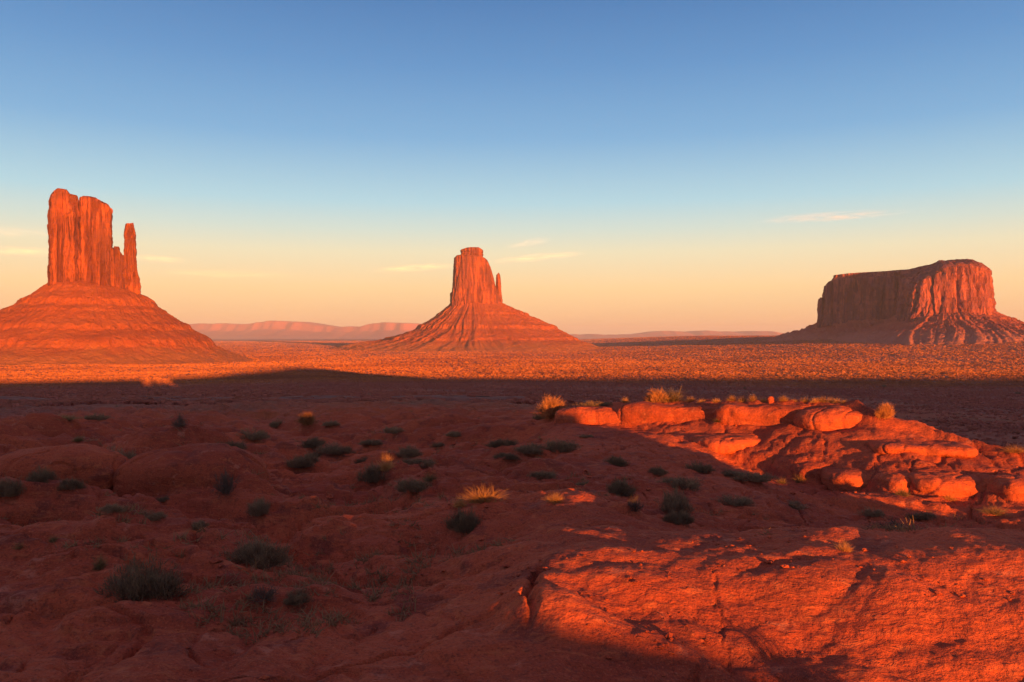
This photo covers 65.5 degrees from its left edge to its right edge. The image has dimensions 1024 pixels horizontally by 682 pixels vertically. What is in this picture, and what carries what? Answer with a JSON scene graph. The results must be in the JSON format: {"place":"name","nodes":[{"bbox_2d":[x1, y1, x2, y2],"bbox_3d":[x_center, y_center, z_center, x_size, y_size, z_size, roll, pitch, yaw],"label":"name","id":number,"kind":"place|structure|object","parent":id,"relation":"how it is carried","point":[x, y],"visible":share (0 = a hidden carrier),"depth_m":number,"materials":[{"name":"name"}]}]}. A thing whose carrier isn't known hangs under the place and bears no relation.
{"place":"outdoors","nodes":[
{"label":"outdoors","id":0,"kind":"place"},
{"bbox_2d":[0,395,592,401],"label":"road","id":1,"kind":"structure","parent":0,"point":[458,398],"depth_m":125.32,"materials":[{"name":"soil"}]},
{"bbox_2d":[189,321,418,338],"bbox_3d":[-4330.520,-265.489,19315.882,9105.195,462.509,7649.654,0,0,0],"label":"hills","id":2,"kind":"structure","parent":0,"point":[285,330],"depth_m":18433.40,"materials":[{"name":"stone"}]},
{"bbox_2d":[0,335,1023,681],"bbox_3d":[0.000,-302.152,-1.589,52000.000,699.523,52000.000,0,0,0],"label":"ground","id":3,"kind":"structure","parent":0,"point":[846,615],"depth_m":7.30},
{"bbox_2d":[0,476,26,496],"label":"sagebrush","id":4,"kind":"object","parent":3,"relation":"on","point":[10,488],"visible":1,"depth_m":10.94,"materials":[{"name":"green plant"}]},
{"bbox_2d":[12,541,30,550],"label":"grass tuft","id":5,"kind":"object","parent":3,"relation":"on","point":[18,547],"visible":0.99,"depth_m":7.50,"materials":[{"name":"plant"}]},
{"bbox_2d":[25,464,60,482],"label":"sagebrush","id":6,"kind":"object","parent":3,"relation":"on","point":[44,475],"visible":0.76,"depth_m":11.36,"materials":[{"name":"green plant"}]},
{"bbox_2d":[46,534,59,542],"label":"grass tuft","id":7,"kind":"object","parent":3,"relation":"on","point":[53,539],"visible":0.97,"depth_m":7.58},
{"bbox_2d":[0,443,128,490],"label":"boulder","id":8,"kind":"object","parent":3,"relation":"on","point":[96,465],"visible":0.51,"depth_m":12.47,"materials":[{"name":"stone"}]},
{"bbox_2d":[56,477,88,490],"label":"sagebrush","id":9,"kind":"object","parent":3,"relation":"on","point":[71,484],"visible":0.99,"depth_m":11.14,"materials":[{"name":"green plant"}]},
{"bbox_2d":[54,414,95,420],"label":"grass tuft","id":10,"kind":"object","parent":3,"relation":"on","point":[67,417],"visible":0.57,"depth_m":24.35,"materials":[{"name":"plant"}]},
{"bbox_2d":[69,434,84,441],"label":"grass tuft","id":11,"kind":"object","parent":3,"relation":"on","point":[78,439],"visible":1,"depth_m":21.84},
{"bbox_2d":[83,412,113,419],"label":"sagebrush","id":12,"kind":"object","parent":3,"relation":"on","point":[96,417],"visible":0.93,"depth_m":33.49,"materials":[{"name":"green plant"}]},
{"bbox_2d":[87,553,110,569],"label":"grass tuft","id":13,"kind":"object","parent":3,"relation":"on","point":[101,564],"visible":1,"depth_m":7.04,"materials":[{"name":"plant"}]},
{"bbox_2d":[95,503,126,513],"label":"sagebrush","id":14,"kind":"object","parent":3,"relation":"on","point":[109,508],"visible":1,"depth_m":8.19,"materials":[{"name":"green plant"}]},
{"bbox_2d":[106,444,137,458],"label":"sagebrush","id":15,"kind":"object","parent":3,"relation":"on","point":[130,455],"visible":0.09,"depth_m":13.61,"materials":[{"name":"green plant"}]},
{"bbox_2d":[0,188,252,365],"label":"butte","id":16,"kind":"object","parent":3,"relation":"on","point":[88,303],"visible":0.97,"depth_m":1325.24,"materials":[{"name":"stone"}]},
{"bbox_2d":[91,548,194,602],"bbox_3d":[-3.143,1.941,6.721,0.737,0.368,0.964,0,0,-35],"label":"sagebrush","id":17,"kind":"object","parent":3,"relation":"on","point":[152,585],"visible":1,"depth_m":6.56,"materials":[{"name":"green plant"}]},
{"bbox_2d":[140,509,167,520],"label":"sagebrush","id":18,"kind":"object","parent":3,"relation":"on","point":[152,517],"visible":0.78,"depth_m":8.34,"materials":[{"name":"green plant"}]},
{"bbox_2d":[157,496,169,501],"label":"sagebrush","id":19,"kind":"object","parent":3,"relation":"on","point":[160,499],"visible":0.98,"depth_m":11.81,"materials":[{"name":"green plant"}]},
{"bbox_2d":[172,409,187,426],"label":"twiggy shrub","id":20,"kind":"object","parent":3,"relation":"on","point":[180,421],"visible":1,"depth_m":16.36,"materials":[{"name":"plant"}]},
{"bbox_2d":[112,443,268,496],"bbox_3d":[-5.235,2.271,12.968,2.415,1.178,1.497,0,0,-6],"label":"boulder","id":21,"kind":"object","parent":3,"relation":"on","point":[155,473],"visible":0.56,"depth_m":12.41,"materials":[{"name":"stone"}]},
{"bbox_2d":[189,519,208,529],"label":"sagebrush","id":22,"kind":"object","parent":3,"relation":"on","point":[201,523],"visible":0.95,"depth_m":8.10,"materials":[{"name":"green plant"}]},
{"bbox_2d":[210,466,244,498],"bbox_3d":[-4.229,2.053,11.768,0.509,0.550,0.467,0,0,20],"label":"twiggy shrub","id":23,"kind":"object","parent":3,"relation":"on","point":[226,486],"visible":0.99,"depth_m":11.75,"materials":[{"name":"plant"}]},
{"bbox_2d":[214,438,248,449],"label":"sagebrush","id":24,"kind":"object","parent":3,"relation":"on","point":[241,445],"visible":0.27,"depth_m":16.18,"materials":[{"name":"green plant"}]},
{"bbox_2d":[233,427,271,440],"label":"sagebrush","id":25,"kind":"object","parent":3,"relation":"on","point":[260,434],"visible":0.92,"depth_m":26.43,"materials":[{"name":"green plant"}]},
{"bbox_2d":[245,496,270,516],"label":"sagebrush","id":26,"kind":"object","parent":3,"relation":"on","point":[259,507],"visible":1,"depth_m":11.26,"materials":[{"name":"green plant"}]},
{"bbox_2d":[218,535,298,570],"bbox_3d":[-2.389,1.967,7.579,0.746,0.310,0.631,0,0,35],"label":"sagebrush","id":27,"kind":"object","parent":3,"relation":"on","point":[266,556],"visible":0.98,"depth_m":7.48,"materials":[{"name":"green plant"}]},
{"bbox_2d":[246,583,279,603],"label":"twiggy shrub","id":28,"kind":"object","parent":3,"relation":"on","point":[259,593],"visible":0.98,"depth_m":6.46,"materials":[{"name":"plant"}]},
{"bbox_2d":[269,419,285,426],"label":"sagebrush","id":29,"kind":"object","parent":3,"relation":"on","point":[273,424],"visible":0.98,"depth_m":42.18,"materials":[{"name":"green plant"}]},
{"bbox_2d":[281,583,313,606],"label":"sagebrush","id":30,"kind":"object","parent":3,"relation":"on","point":[298,598],"visible":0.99,"depth_m":6.45,"materials":[{"name":"green plant"}]},
{"bbox_2d":[284,452,318,467],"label":"sagebrush","id":31,"kind":"object","parent":3,"relation":"on","point":[305,462],"visible":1,"depth_m":18.92,"materials":[{"name":"green plant"}]},
{"bbox_2d":[293,412,318,425],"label":"twiggy shrub","id":32,"kind":"object","parent":3,"relation":"on","point":[306,418],"visible":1,"depth_m":33.74,"materials":[{"name":"plant"}]},
{"bbox_2d":[297,437,327,447],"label":"sagebrush","id":33,"kind":"object","parent":3,"relation":"on","point":[312,442],"visible":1,"depth_m":26.04,"materials":[{"name":"green plant"}]},
{"bbox_2d":[309,449,322,456],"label":"sagebrush","id":34,"kind":"object","parent":3,"relation":"on","point":[318,453],"visible":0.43,"depth_m":24.89,"materials":[{"name":"green plant"}]},
{"bbox_2d":[322,420,340,425],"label":"sagebrush","id":35,"kind":"object","parent":3,"relation":"on","point":[331,423],"visible":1,"depth_m":33.10,"materials":[{"name":"green plant"}]},
{"bbox_2d":[314,440,355,455],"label":"sagebrush","id":36,"kind":"object","parent":3,"relation":"on","point":[333,449],"visible":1,"depth_m":24.87,"materials":[{"name":"green plant"}]},
{"bbox_2d":[353,455,371,462],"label":"sagebrush","id":37,"kind":"object","parent":3,"relation":"on","point":[359,460],"visible":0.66,"depth_m":19.58,"materials":[{"name":"green plant"}]},
{"bbox_2d":[356,439,383,445],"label":"sagebrush","id":38,"kind":"object","parent":3,"relation":"on","point":[374,442],"visible":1,"depth_m":25.97,"materials":[{"name":"green plant"}]},
{"bbox_2d":[354,459,389,482],"bbox_3d":[-2.514,2.401,14.863,0.747,0.434,0.865,0,0,29],"label":"sagebrush","id":39,"kind":"object","parent":3,"relation":"on","point":[372,474],"visible":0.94,"depth_m":14.69,"materials":[{"name":"green plant"}]},
{"bbox_2d":[376,452,396,472],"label":"grass tuft","id":40,"kind":"object","parent":3,"relation":"on","point":[385,466],"visible":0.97,"depth_m":14.87,"materials":[{"name":"plant"}]},
{"bbox_2d":[382,426,405,433],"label":"sagebrush","id":41,"kind":"object","parent":3,"relation":"on","point":[387,430],"visible":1,"depth_m":27.47,"materials":[{"name":"green plant"}]},
{"bbox_2d":[393,443,423,458],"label":"sagebrush","id":42,"kind":"object","parent":3,"relation":"on","point":[410,452],"visible":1,"depth_m":19.82,"materials":[{"name":"green plant"}]},
{"bbox_2d":[394,477,433,492],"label":"sagebrush","id":43,"kind":"object","parent":3,"relation":"on","point":[415,486],"visible":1,"depth_m":12.68,"materials":[{"name":"green plant"}]},
{"bbox_2d":[397,456,437,467],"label":"sagebrush","id":44,"kind":"object","parent":3,"relation":"on","point":[427,463],"visible":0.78,"depth_m":15.59,"materials":[{"name":"green plant"}]},
{"bbox_2d":[422,471,437,481],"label":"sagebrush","id":45,"kind":"object","parent":3,"relation":"on","point":[432,477],"visible":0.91,"depth_m":13.61,"materials":[{"name":"plant"}]},
{"bbox_2d":[429,441,444,446],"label":"sagebrush","id":46,"kind":"object","parent":3,"relation":"on","point":[440,444],"visible":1,"depth_m":24.93,"materials":[{"name":"green plant"}]},
{"bbox_2d":[443,431,461,436],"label":"sagebrush","id":47,"kind":"object","parent":3,"relation":"on","point":[453,434],"visible":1,"depth_m":26.19,"materials":[{"name":"green plant"}]},
{"bbox_2d":[450,496,466,507],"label":"grass tuft","id":48,"kind":"object","parent":3,"relation":"on","point":[461,503],"visible":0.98,"depth_m":9.90,"materials":[{"name":"plant"}]},
{"bbox_2d":[330,247,599,351],"bbox_3d":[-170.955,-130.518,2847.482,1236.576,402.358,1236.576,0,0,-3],"label":"butte","id":49,"kind":"object","parent":3,"relation":"on","point":[476,314],"visible":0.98,"depth_m":2667.28,"materials":[{"name":"stone"}]},
{"bbox_2d":[442,506,487,533],"bbox_3d":[-0.574,2.078,9.381,0.511,0.330,0.568,0,0,-28],"label":"sagebrush","id":50,"kind":"object","parent":3,"relation":"on","point":[461,522],"visible":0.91,"depth_m":9.33,"materials":[{"name":"green plant"}]},
{"bbox_2d":[457,484,508,505],"bbox_3d":[-0.365,1.886,9.884,0.693,0.258,0.495,0,0,8],"label":"grass tuft","id":51,"kind":"object","parent":3,"relation":"on","point":[479,499],"visible":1,"depth_m":9.86,"materials":[{"name":"plant"}]},
{"bbox_2d":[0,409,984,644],"bbox_3d":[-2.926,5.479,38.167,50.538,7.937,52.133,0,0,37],"label":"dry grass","id":52,"kind":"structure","parent":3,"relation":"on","point":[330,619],"depth_m":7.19,"materials":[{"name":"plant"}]},
{"bbox_2d":[481,437,517,447],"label":"sagebrush","id":53,"kind":"object","parent":3,"relation":"on","point":[499,443],"visible":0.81,"depth_m":21.60,"materials":[{"name":"green plant"}]},
{"bbox_2d":[493,451,524,459],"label":"sagebrush","id":54,"kind":"object","parent":3,"relation":"on","point":[509,456],"visible":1,"depth_m":18.24,"materials":[{"name":"green plant"}]},
{"bbox_2d":[0,335,1023,449],"bbox_3d":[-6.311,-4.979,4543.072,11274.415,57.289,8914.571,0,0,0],"label":"desert scrub","id":55,"kind":"object","parent":3,"relation":"on","point":[94,395],"visible":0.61,"depth_m":710.76,"materials":[{"name":"orange plant"}]},
{"bbox_2d":[510,442,554,454],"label":"sagebrush","id":56,"kind":"object","parent":3,"relation":"on","point":[530,449],"visible":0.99,"depth_m":18.65,"materials":[{"name":"green plant"}]},
{"bbox_2d":[532,414,544,419],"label":"sagebrush","id":57,"kind":"object","parent":3,"relation":"on","point":[537,416],"visible":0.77,"depth_m":27.86,"materials":[{"name":"green plant"}]},
{"bbox_2d":[527,469,557,479],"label":"sagebrush","id":58,"kind":"object","parent":3,"relation":"on","point":[545,474],"visible":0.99,"depth_m":14.99,"materials":[{"name":"green plant"}]},
{"bbox_2d":[532,394,568,420],"bbox_3d":[1.345,2.193,26.486,1.335,1.072,1.477,0,0,29],"label":"twiggy shrub","id":59,"kind":"object","parent":3,"relation":"on","point":[551,407],"visible":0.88,"depth_m":26.26,"materials":[{"name":"plant"}]},
{"bbox_2d":[541,491,565,504],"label":"grass tuft","id":60,"kind":"object","parent":3,"relation":"on","point":[555,500],"visible":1,"depth_m":9.73,"materials":[{"name":"plant"}]},
{"bbox_2d":[542,436,581,452],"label":"sagebrush","id":61,"kind":"object","parent":3,"relation":"on","point":[564,446],"visible":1,"depth_m":18.79,"materials":[{"name":"green plant"}]},
{"bbox_2d":[575,480,588,485],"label":"sagebrush","id":62,"kind":"object","parent":3,"relation":"on","point":[582,483],"visible":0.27,"depth_m":14.47,"materials":[{"name":"green plant"}]},
{"bbox_2d":[554,406,619,425],"bbox_3d":[2.811,2.430,25.005,3.048,0.746,1.094,0,0,22],"label":"rock slab","id":63,"kind":"object","parent":3,"relation":"on","point":[594,415],"visible":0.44,"depth_m":24.70,"materials":[{"name":"stone"}]},
{"bbox_2d":[580,434,593,437],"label":"sagebrush","id":64,"kind":"object","parent":3,"relation":"on","point":[585,436],"visible":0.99,"depth_m":21.11,"materials":[{"name":"green plant"}]},
{"bbox_2d":[573,401,612,406],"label":"sagebrush","id":65,"kind":"object","parent":3,"relation":"on","point":[591,403],"visible":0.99,"depth_m":25.63,"materials":[{"name":"green plant"}]},
{"bbox_2d":[600,456,630,466],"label":"sagebrush","id":66,"kind":"object","parent":3,"relation":"on","point":[616,460],"visible":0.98,"depth_m":16.71,"materials":[{"name":"green plant"}]},
{"bbox_2d":[605,475,637,496],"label":"sagebrush","id":67,"kind":"object","parent":3,"relation":"on","point":[622,488],"visible":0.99,"depth_m":13.45,"materials":[{"name":"green plant"}]},
{"bbox_2d":[619,397,630,402],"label":"grass tuft","id":68,"kind":"object","parent":3,"relation":"on","point":[624,400],"visible":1,"depth_m":25.67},
{"bbox_2d":[627,496,643,511],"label":"twiggy shrub","id":69,"kind":"object","parent":3,"relation":"on","point":[632,504],"visible":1,"depth_m":9.64,"materials":[{"name":"plant"}]},
{"bbox_2d":[643,387,671,401],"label":"twiggy shrub","id":70,"kind":"object","parent":3,"relation":"on","point":[654,397],"visible":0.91,"depth_m":24.65,"materials":[{"name":"plant"}]},
{"bbox_2d":[649,465,668,475],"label":"sagebrush","id":71,"kind":"object","parent":3,"relation":"on","point":[657,471],"visible":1,"depth_m":15.57,"materials":[{"name":"green plant"}]},
{"bbox_2d":[616,401,717,426],"bbox_3d":[5.095,2.329,23.896,4.073,0.956,1.310,0,0,27],"label":"rock slab","id":72,"kind":"object","parent":3,"relation":"on","point":[633,414],"visible":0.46,"depth_m":23.65,"materials":[{"name":"stone"}]},
{"bbox_2d":[654,386,688,402],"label":"grass tuft","id":73,"kind":"object","parent":72,"relation":"on","point":[675,398],"visible":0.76,"depth_m":24.67,"materials":[{"name":"plant"}]},
{"bbox_2d":[653,487,695,513],"bbox_3d":[2.232,2.162,10.926,0.592,0.437,0.959,0,0,26],"label":"sagebrush","id":74,"kind":"object","parent":3,"relation":"on","point":[675,502],"visible":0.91,"depth_m":10.88,"materials":[{"name":"green plant"}]},
{"bbox_2d":[661,506,695,525],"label":"sagebrush","id":75,"kind":"object","parent":3,"relation":"on","point":[684,517],"visible":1,"depth_m":9.66,"materials":[{"name":"green plant"}]},
{"bbox_2d":[656,474,703,490],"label":"sagebrush","id":76,"kind":"object","parent":3,"relation":"on","point":[690,484],"visible":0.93,"depth_m":14.28,"materials":[{"name":"green plant"}]},
{"bbox_2d":[682,459,714,472],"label":"sagebrush","id":77,"kind":"object","parent":3,"relation":"on","point":[700,467],"visible":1,"depth_m":16.55,"materials":[{"name":"green plant"}]},
{"bbox_2d":[689,433,761,454],"bbox_3d":[5.896,2.786,21.533,2.074,0.564,1.671,0,0,-12],"label":"rock slab","id":78,"kind":"object","parent":3,"relation":"on","point":[727,443],"visible":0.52,"depth_m":20.84,"materials":[{"name":"stone"}]},
{"bbox_2d":[721,468,736,476],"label":"sagebrush","id":79,"kind":"object","parent":3,"relation":"on","point":[726,473],"visible":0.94,"depth_m":16.43,"materials":[{"name":"green plant"}]},
{"bbox_2d":[726,394,736,400],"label":"grass tuft","id":80,"kind":"object","parent":3,"relation":"on","point":[731,399],"visible":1,"depth_m":23.20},
{"bbox_2d":[710,494,757,506],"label":"sagebrush","id":81,"kind":"object","parent":3,"relation":"on","point":[743,501],"visible":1,"depth_m":13.56,"materials":[{"name":"green plant"}]},
{"bbox_2d":[728,469,779,482],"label":"sagebrush","id":82,"kind":"object","parent":3,"relation":"on","point":[756,477],"visible":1,"depth_m":16.04,"materials":[{"name":"green plant"}]},
{"bbox_2d":[714,403,806,425],"bbox_3d":[7.185,2.190,22.187,3.087,0.888,1.104,0,0,30],"label":"rock slab","id":83,"kind":"object","parent":3,"relation":"on","point":[737,414],"visible":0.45,"depth_m":21.93,"materials":[{"name":"stone"}]},
{"bbox_2d":[767,396,773,403],"bbox_3d":[7.259,1.707,22.354,0.207,0.319,0.203,0,0,0],"label":"stone","id":84,"kind":"object","parent":83,"relation":"on","point":[770,399],"visible":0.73,"depth_m":22.28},
{"bbox_2d":[776,477,786,483],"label":"grass tuft","id":85,"kind":"object","parent":3,"relation":"on","point":[781,481],"visible":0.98,"depth_m":17.89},
{"bbox_2d":[777,395,789,401],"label":"grass tuft","id":86,"kind":"object","parent":3,"relation":"on","point":[784,399],"visible":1,"depth_m":22.08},
{"bbox_2d":[787,499,810,509],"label":"sagebrush","id":87,"kind":"object","parent":3,"relation":"on","point":[793,504],"visible":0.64,"depth_m":14.21,"materials":[{"name":"green plant"}]},
{"bbox_2d":[792,473,811,482],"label":"grass tuft","id":88,"kind":"object","parent":3,"relation":"on","point":[798,480],"visible":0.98,"depth_m":18.68,"materials":[{"name":"plant"}]},
{"bbox_2d":[779,457,831,480],"bbox_3d":[7.412,3.195,19.448,1.616,0.662,1.626,0,0,-10],"label":"boulder","id":89,"kind":"object","parent":3,"relation":"on","point":[811,469],"visible":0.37,"depth_m":18.79,"materials":[{"name":"stone"}]},
{"bbox_2d":[819,394,827,402],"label":"grass tuft","id":90,"kind":"object","parent":3,"relation":"on","point":[822,399],"visible":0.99,"depth_m":21.68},
{"bbox_2d":[793,405,862,430],"bbox_3d":[8.556,2.185,21.193,2.051,0.966,1.640,0,0,15],"label":"boulder","id":91,"kind":"object","parent":3,"relation":"on","point":[834,417],"visible":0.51,"depth_m":20.56,"materials":[{"name":"stone"}]},
{"bbox_2d":[832,539,853,551],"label":"grass tuft","id":92,"kind":"object","parent":3,"relation":"on","point":[845,549],"visible":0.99,"depth_m":6.95,"materials":[{"name":"plant"}]},
{"bbox_2d":[820,467,871,491],"bbox_3d":[8.044,3.286,18.432,1.782,0.780,1.576,0,0,8],"label":"boulder","id":93,"kind":"object","parent":3,"relation":"on","point":[843,480],"visible":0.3,"depth_m":17.85,"materials":[{"name":"stone"}]},
{"bbox_2d":[857,507,884,517],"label":"sagebrush","id":94,"kind":"object","parent":3,"relation":"on","point":[877,513],"visible":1,"depth_m":14.17,"materials":[{"name":"green plant"}]},
{"bbox_2d":[874,402,894,418],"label":"twiggy shrub","id":95,"kind":"object","parent":3,"relation":"on","point":[884,412],"visible":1,"depth_m":20.06,"materials":[{"name":"plant"}]},
{"bbox_2d":[761,259,1023,344],"bbox_3d":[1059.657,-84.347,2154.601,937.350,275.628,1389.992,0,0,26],"label":"butte","id":96,"kind":"object","parent":3,"relation":"on","point":[949,302],"visible":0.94,"depth_m":1984.99,"materials":[{"name":"stone"}]},
{"bbox_2d":[874,472,911,493],"bbox_3d":[8.525,3.221,17.464,1.031,0.722,1.028,0,0,-10],"label":"boulder","id":97,"kind":"object","parent":3,"relation":"on","point":[890,481],"visible":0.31,"depth_m":17.11,"materials":[{"name":"stone"}]},
{"bbox_2d":[863,517,922,529],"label":"twiggy shrub","id":98,"kind":"object","parent":3,"relation":"on","point":[892,522],"visible":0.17,"depth_m":9.83,"materials":[{"name":"plant"}]},
{"bbox_2d":[890,485,912,497],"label":"grass tuft","id":99,"kind":"object","parent":3,"relation":"on","point":[901,492],"visible":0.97,"depth_m":16.43,"materials":[{"name":"plant"}]},
{"bbox_2d":[867,439,977,457],"bbox_3d":[9.632,2.531,18.754,2.258,0.342,1.372,0,0,14],"label":"rock slab","id":100,"kind":"object","parent":3,"relation":"on","point":[946,449],"visible":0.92,"depth_m":18.25,"materials":[{"name":"stone"}]},
{"bbox_2d":[907,510,937,519],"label":"sagebrush","id":101,"kind":"object","parent":3,"relation":"on","point":[924,516],"visible":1,"depth_m":15.22,"materials":[{"name":"green plant"}]},
{"bbox_2d":[909,472,990,497],"bbox_3d":[9.541,3.199,17.254,2.111,0.764,1.707,0,0,6],"label":"boulder","id":102,"kind":"object","parent":3,"relation":"on","point":[928,484],"visible":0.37,"depth_m":16.58,"materials":[{"name":"stone"}]},
{"bbox_2d":[945,494,958,500],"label":"grass tuft","id":103,"kind":"object","parent":3,"relation":"on","point":[948,498],"visible":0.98,"depth_m":16.40,"materials":[{"name":"plant"}]},
{"bbox_2d":[973,504,1010,516],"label":"grass tuft","id":104,"kind":"object","parent":3,"relation":"on","point":[997,512],"visible":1,"depth_m":15.25,"materials":[{"name":"plant"}]},
{"bbox_2d":[981,474,1023,500],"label":"boulder","id":105,"kind":"object","parent":3,"relation":"on","point":[1007,487],"visible":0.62,"depth_m":15.99,"materials":[{"name":"stone"}]},
{"bbox_2d":[1000,444,1023,452],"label":"grass tuft","id":106,"kind":"object","parent":3,"relation":"on","point":[1014,450],"visible":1,"depth_m":18.01,"materials":[{"name":"plant"}]},
{"bbox_2d":[0,0,1023,334],"label":"sky","id":107,"kind":"structure","parent":0,"point":[620,166],"materials":[{"name":"blue"}]},
{"bbox_2d":[569,330,782,338],"bbox_3d":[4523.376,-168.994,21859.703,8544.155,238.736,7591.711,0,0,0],"label":"hills","id":108,"kind":"structure","parent":0,"point":[679,333],"depth_m":21134.75,"materials":[{"name":"stone"}]}
]}

